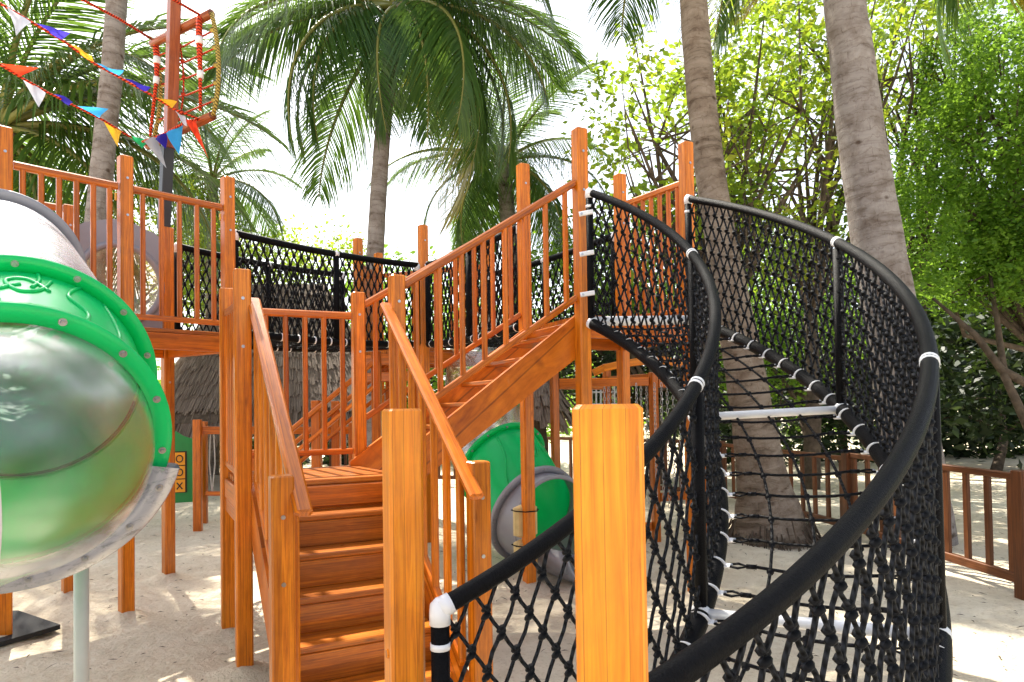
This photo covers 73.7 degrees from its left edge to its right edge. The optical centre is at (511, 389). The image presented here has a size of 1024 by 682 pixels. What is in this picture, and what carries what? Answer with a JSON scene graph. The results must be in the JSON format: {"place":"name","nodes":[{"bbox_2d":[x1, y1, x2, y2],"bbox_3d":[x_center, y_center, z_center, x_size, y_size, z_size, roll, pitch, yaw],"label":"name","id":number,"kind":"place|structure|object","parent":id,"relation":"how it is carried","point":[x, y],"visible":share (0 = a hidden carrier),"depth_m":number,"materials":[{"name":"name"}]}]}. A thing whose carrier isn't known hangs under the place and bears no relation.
{"place":"outdoors","nodes":[
{"label":"outdoors","id":0,"kind":"place"},
{"bbox_2d":[0,409,1023,681],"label":"ground","id":1,"kind":"structure","parent":0,"point":[182,637],"depth_m":4.74,"materials":[{"name":"beige sand"}]},
{"bbox_2d":[0,610,59,646],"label":"rubber mat","id":2,"kind":"object","parent":1,"relation":"on","point":[26,626],"visible":0.8,"depth_m":4.35,"materials":[{"name":"black rubber"}]},
{"bbox_2d":[0,189,179,681],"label":"tube slide","id":3,"kind":"object","parent":1,"relation":"on","point":[78,367],"visible":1,"depth_m":2.58,"materials":[{"name":"green plastic"}]},
{"bbox_2d":[84,0,127,457],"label":"coconut palm","id":4,"kind":"object","parent":1,"relation":"on","point":[102,160],"visible":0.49,"depth_m":8.45,"materials":[{"name":"grey plant"}]},
{"bbox_2d":[0,125,234,635],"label":"play tower","id":5,"kind":"structure","parent":1,"relation":"on","point":[169,346],"depth_m":4.89,"materials":[{"name":"brown wood"}]},
{"bbox_2d":[80,219,164,327],"bbox_3d":[-3.243,-0.912,5.601,0.268,0.940,0.679,-2,-2,42],"label":"bubble panel","id":6,"kind":"object","parent":5,"relation":"attached to","point":[152,249],"visible":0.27,"depth_m":5.62,"materials":[{"name":"grey plastic"}]},
{"bbox_2d":[144,0,220,328],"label":"mast","id":7,"kind":"object","parent":5,"relation":"on","point":[176,28],"visible":0.96,"depth_m":5.78,"materials":[{"name":"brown wood"}]},
{"bbox_2d":[0,63,146,147],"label":"bunting","id":8,"kind":"object","parent":7,"relation":"hanging from","point":[37,92],"visible":0.98,"depth_m":5.31,"materials":[{"name":"multicoloured fabric"}]},
{"bbox_2d":[0,2,207,156],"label":"bunting","id":9,"kind":"object","parent":7,"relation":"hanging from","point":[20,21],"visible":1,"depth_m":5.06,"materials":[{"name":"multicoloured fabric"}]},
{"bbox_2d":[81,0,152,39],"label":"stay rope","id":10,"kind":"object","parent":7,"relation":"attached to","point":[117,17],"visible":0.89,"depth_m":5.63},
{"bbox_2d":[142,119,198,166],"bbox_3d":[-2.797,-2.003,5.589,0.573,0.381,0.078,-1,-1,18],"label":"bunting","id":11,"kind":"object","parent":7,"relation":"hanging from","point":[174,134],"visible":0.98,"depth_m":5.60,"materials":[{"name":"multicoloured fabric"}]},
{"bbox_2d":[172,0,199,15],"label":"stay rope","id":12,"kind":"object","parent":7,"relation":"attached to","point":[187,7],"visible":1,"depth_m":5.51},
{"bbox_2d":[175,431,192,502],"bbox_3d":[-4.122,0.916,8.192,0.700,0.890,0.068,0,-1,-24],"label":"game panel","id":13,"kind":"object","parent":5,"relation":"attached to","point":[184,462],"visible":0.41,"depth_m":8.26,"materials":[{"name":"green plastic"}]},
{"bbox_2d":[13,138,251,316],"bbox_3d":[-7.881,-1.464,12.452,5.831,6.954,3.362,0,-1,-18],"label":"green shrub","id":14,"kind":"object","parent":1,"relation":"on","point":[148,300],"visible":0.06,"depth_m":13.13,"materials":[{"name":"green plant"}]},
{"bbox_2d":[0,0,294,313],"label":"coconut palm","id":15,"kind":"object","parent":1,"relation":"on","point":[19,109],"visible":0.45,"depth_m":10.97,"materials":[{"name":"green plant"}]},
{"bbox_2d":[120,71,302,474],"bbox_3d":[-6.706,-2.109,15.200,3.930,8.517,3.922,-1,-1,0],"label":"coconut palm","id":16,"kind":"object","parent":1,"relation":"on","point":[260,207],"visible":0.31,"depth_m":14.99,"materials":[{"name":"green plant"}]},
{"bbox_2d":[19,376,502,473],"bbox_3d":[-6.508,1.254,17.485,12.607,4.555,5.005,-1,-1,-17],"label":"dark shrub","id":17,"kind":"object","parent":1,"relation":"on","point":[326,458],"visible":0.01,"depth_m":17.37,"materials":[{"name":"green plant"}]},
{"bbox_2d":[175,284,351,446],"bbox_3d":[-5.585,-0.056,13.823,6.753,4.115,4.925,-1,-1,0],"label":"thatched hut","id":18,"kind":"object","parent":1,"relation":"on","point":[197,395],"visible":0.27,"depth_m":12.09,"materials":[{"name":"grey plant"}]},
{"bbox_2d":[135,204,393,329],"bbox_3d":[-6.264,-1.489,16.973,3.590,7.152,6.395,-2,-2,45],"label":"green shrub","id":19,"kind":"object","parent":1,"relation":"on","point":[289,236],"visible":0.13,"depth_m":16.92,"materials":[{"name":"green plant"}]},
{"bbox_2d":[192,419,351,531],"bbox_3d":[-2.916,1.087,8.254,2.025,1.494,0.751,-1,-1,0],"label":"fence","id":20,"kind":"object","parent":1,"relation":"on","point":[201,430],"visible":0.61,"depth_m":7.96,"materials":[{"name":"brown wood"}]},
{"bbox_2d":[219,268,406,666],"bbox_3d":[-1.251,0.534,4.222,0.953,2.463,0.939,0,-1,-28],"label":"stair landing","id":21,"kind":"object","parent":1,"relation":"on","point":[236,452],"visible":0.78,"depth_m":4.08,"materials":[{"name":"brown wood"}]},
{"bbox_2d":[349,179,577,482],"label":"staircase","id":22,"kind":"structure","parent":21,"relation":"on","point":[487,391],"depth_m":4.44,"materials":[{"name":"brown wood"}]},
{"bbox_2d":[252,351,388,470],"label":"staircase","id":23,"kind":"structure","parent":1,"relation":"on","point":[315,428],"depth_m":6.75,"materials":[{"name":"brown wood"}]},
{"bbox_2d":[248,298,492,681],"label":"staircase","id":24,"kind":"structure","parent":1,"relation":"on","point":[320,576],"depth_m":3.23,"materials":[{"name":"brown wood"}]},
{"bbox_2d":[300,436,480,478],"bbox_3d":[-2.128,1.379,12.585,4.950,1.080,0.105,-1,-1,14],"label":"slat fence","id":25,"kind":"object","parent":1,"relation":"on","point":[439,474],"visible":0.07,"depth_m":12.82,"materials":[{"name":"brown wood"}]},
{"bbox_2d":[196,0,591,446],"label":"coconut palm","id":26,"kind":"object","parent":1,"relation":"on","point":[431,40],"visible":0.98,"depth_m":9.88,"materials":[{"name":"green plant"}]},
{"bbox_2d":[382,408,424,681],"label":"wooden post","id":27,"kind":"object","parent":1,"relation":"on","point":[403,559],"visible":1,"depth_m":1.73,"materials":[{"name":"brown wood"}]},
{"bbox_2d":[353,224,494,542],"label":"play tower","id":28,"kind":"structure","parent":1,"relation":"on","point":[427,358],"depth_m":7.24,"materials":[{"name":"brown wood"}]},
{"bbox_2d":[174,229,420,352],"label":"rope bridge","id":29,"kind":"structure","parent":28,"relation":"attached to","point":[339,289],"depth_m":6.14,"materials":[{"name":"black fabric"}]},
{"bbox_2d":[328,236,599,449],"bbox_3d":[-1.193,-1.029,16.974,8.241,6.093,4.049,-2,-2,34],"label":"dark shrub","id":30,"kind":"object","parent":1,"relation":"on","point":[433,378],"visible":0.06,"depth_m":17.39,"materials":[{"name":"green plant"}]},
{"bbox_2d":[363,36,611,314],"bbox_3d":[-0.196,-2.367,13.474,4.604,8.751,4.803,-2,-2,36],"label":"coconut palm","id":31,"kind":"object","parent":1,"relation":"on","point":[476,212],"visible":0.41,"depth_m":13.33,"materials":[{"name":"green plant"}]},
{"bbox_2d":[445,312,574,582],"bbox_3d":[-0.030,0.311,6.559,1.142,2.501,2.827,0,-1,-19],"label":"tube slide","id":32,"kind":"object","parent":1,"relation":"on","point":[498,448],"visible":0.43,"depth_m":6.05,"materials":[{"name":"green plastic"}]},
{"bbox_2d":[498,380,571,451],"bbox_3d":[0.352,0.543,9.390,1.101,2.552,1.101,-1,-1,0],"label":"thatched umbrella","id":33,"kind":"object","parent":1,"relation":"on","point":[541,396],"visible":0.12,"depth_m":9.06,"materials":[{"name":"grey plant"}]},
{"bbox_2d":[134,285,985,443],"bbox_3d":[-0.140,-0.822,20.581,66.674,10.601,29.945,-1,-1,0],"label":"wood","id":34,"kind":"object","parent":1,"relation":"on","point":[496,422],"visible":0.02,"depth_m":27.63,"materials":[{"name":"brown plant"}]},
{"bbox_2d":[592,386,616,403],"bbox_3d":[1.196,0.735,8.585,0.441,1.684,0.040,-1,-1,0],"label":"steel grille","id":35,"kind":"object","parent":1,"relation":"on","point":[596,391],"visible":0.06,"depth_m":8.59,"materials":[{"name":"grey metal"}]},
{"bbox_2d":[516,127,694,591],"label":"play tower","id":36,"kind":"structure","parent":1,"relation":"on","point":[587,340],"depth_m":5.26,"materials":[{"name":"brown wood"}]},
{"bbox_2d":[425,224,614,350],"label":"rope bridge","id":37,"kind":"structure","parent":36,"relation":"attached to","point":[494,341],"depth_m":6.23,"materials":[{"name":"black fabric"}]},
{"bbox_2d":[511,539,537,571],"bbox_3d":[0.123,1.302,5.353,0.210,0.255,0.161,0,-1,-28],"label":"foam pad","id":38,"kind":"object","parent":36,"relation":"attached to","point":[518,544],"visible":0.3,"depth_m":5.33,"materials":[{"name":"beige fabric"}]},
{"bbox_2d":[511,505,538,537],"bbox_3d":[0.119,1.033,5.359,0.210,0.255,0.161,0,-1,-28],"label":"foam pad","id":39,"kind":"object","parent":36,"relation":"attached to","point":[518,511],"visible":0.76,"depth_m":5.33,"materials":[{"name":"beige fabric"}]},
{"bbox_2d":[572,404,648,681],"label":"wooden post","id":40,"kind":"object","parent":1,"relation":"on","point":[610,550],"visible":1,"depth_m":0.85,"materials":[{"name":"brown wood"}]},
{"bbox_2d":[547,437,684,490],"bbox_3d":[1.607,1.282,10.857,3.511,1.080,0.105,-2,-2,41],"label":"slat fence","id":41,"kind":"object","parent":1,"relation":"on","point":[571,464],"visible":0.1,"depth_m":10.44,"materials":[{"name":"brown wood"}]},
{"bbox_2d":[550,357,706,541],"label":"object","id":42,"kind":"object","parent":1,"relation":"on","point":[607,381],"visible":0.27,"depth_m":6.87,"materials":[{"name":"brown wood"}]},
{"bbox_2d":[533,268,777,443],"bbox_3d":[2.543,-0.269,13.222,5.690,4.310,3.744,-1,-1,0],"label":"dark shrub","id":43,"kind":"object","parent":1,"relation":"on","point":[596,362],"visible":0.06,"depth_m":12.90,"materials":[{"name":"green plant"}]},
{"bbox_2d":[496,197,851,483],"bbox_3d":[2.881,-0.865,12.560,6.521,5.455,3.846,-1,-1,0],"label":"green shrub","id":44,"kind":"object","parent":1,"relation":"on","point":[534,252],"visible":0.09,"depth_m":12.18,"materials":[{"name":"green plant"}]},
{"bbox_2d":[429,188,952,681],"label":"net ramp","id":45,"kind":"structure","parent":1,"relation":"on","point":[907,478],"depth_m":2.35,"materials":[{"name":"black fabric"}]},
{"bbox_2d":[577,0,820,551],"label":"coconut palm","id":46,"kind":"object","parent":1,"relation":"on","point":[709,163],"visible":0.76,"depth_m":6.89,"materials":[{"name":"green plant"}]},
{"bbox_2d":[548,0,877,499],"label":"broadleaf tree","id":47,"kind":"object","parent":1,"relation":"on","point":[724,77],"visible":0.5,"depth_m":9.82,"materials":[{"name":"green plant"}]},
{"bbox_2d":[720,441,841,524],"bbox_3d":[3.196,1.215,8.364,0.105,1.050,2.763,-1,-1,-10],"label":"slat fence","id":48,"kind":"object","parent":1,"relation":"on","point":[723,450],"visible":0.29,"depth_m":7.53,"materials":[{"name":"brown wood"}]},
{"bbox_2d":[718,210,867,477],"bbox_3d":[5.093,-0.728,12.444,4.403,5.076,3.300,-1,-1,0],"label":"green shrub","id":49,"kind":"object","parent":1,"relation":"on","point":[795,397],"visible":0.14,"depth_m":12.12,"materials":[{"name":"green plant"}]},
{"bbox_2d":[660,227,990,468],"bbox_3d":[7.175,-0.658,15.783,8.390,7.329,4.253,-1,-1,0],"label":"dark shrub","id":50,"kind":"object","parent":1,"relation":"on","point":[841,442],"visible":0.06,"depth_m":15.07,"materials":[{"name":"green plant"}]},
{"bbox_2d":[712,0,958,489],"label":"broadleaf tree","id":51,"kind":"object","parent":1,"relation":"on","point":[829,209],"visible":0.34,"depth_m":10.99,"materials":[{"name":"green plant"}]},
{"bbox_2d":[823,0,958,545],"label":"coconut palm","id":52,"kind":"object","parent":1,"relation":"on","point":[875,227],"visible":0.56,"depth_m":6.74,"materials":[{"name":"grey plant"}]},
{"bbox_2d":[841,452,1023,600],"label":"slat fence","id":53,"kind":"object","parent":1,"relation":"on","point":[1014,573],"visible":0.48,"depth_m":5.11,"materials":[{"name":"brown wood"}]},
{"bbox_2d":[847,233,1023,470],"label":"dark shrub","id":54,"kind":"object","parent":1,"relation":"on","point":[992,423],"visible":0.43,"depth_m":13.03,"materials":[{"name":"green plant"}]},
{"bbox_2d":[853,0,1023,351],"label":"overhanging bush","id":55,"kind":"object","parent":1,"relation":"on","point":[984,226],"visible":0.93,"depth_m":10.56,"materials":[{"name":"green plant"}]},
{"bbox_2d":[932,272,1023,428],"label":"bare branch","id":56,"kind":"object","parent":55,"relation":"attached to","point":[1007,375],"visible":0.9,"depth_m":10.19,"materials":[{"name":"brown plant"}]},
{"bbox_2d":[867,0,1015,314],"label":"broadleaf tree","id":57,"kind":"object","parent":1,"relation":"on","point":[896,94],"visible":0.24,"depth_m":12.21,"materials":[{"name":"green plant"}]},
{"bbox_2d":[930,0,1023,78],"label":"coconut palm","id":58,"kind":"object","parent":1,"relation":"on","point":[952,6],"visible":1,"depth_m":7.86,"materials":[{"name":"green plant"}]},
{"bbox_2d":[0,0,1023,403],"label":"sky","id":59,"kind":"structure","parent":0,"point":[402,221],"materials":[{"name":"white"}]},
{"bbox_2d":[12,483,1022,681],"bbox_3d":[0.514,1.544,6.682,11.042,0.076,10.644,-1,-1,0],"label":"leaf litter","id":60,"kind":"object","parent":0,"point":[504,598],"visible":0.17,"depth_m":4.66,"materials":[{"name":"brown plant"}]}
]}

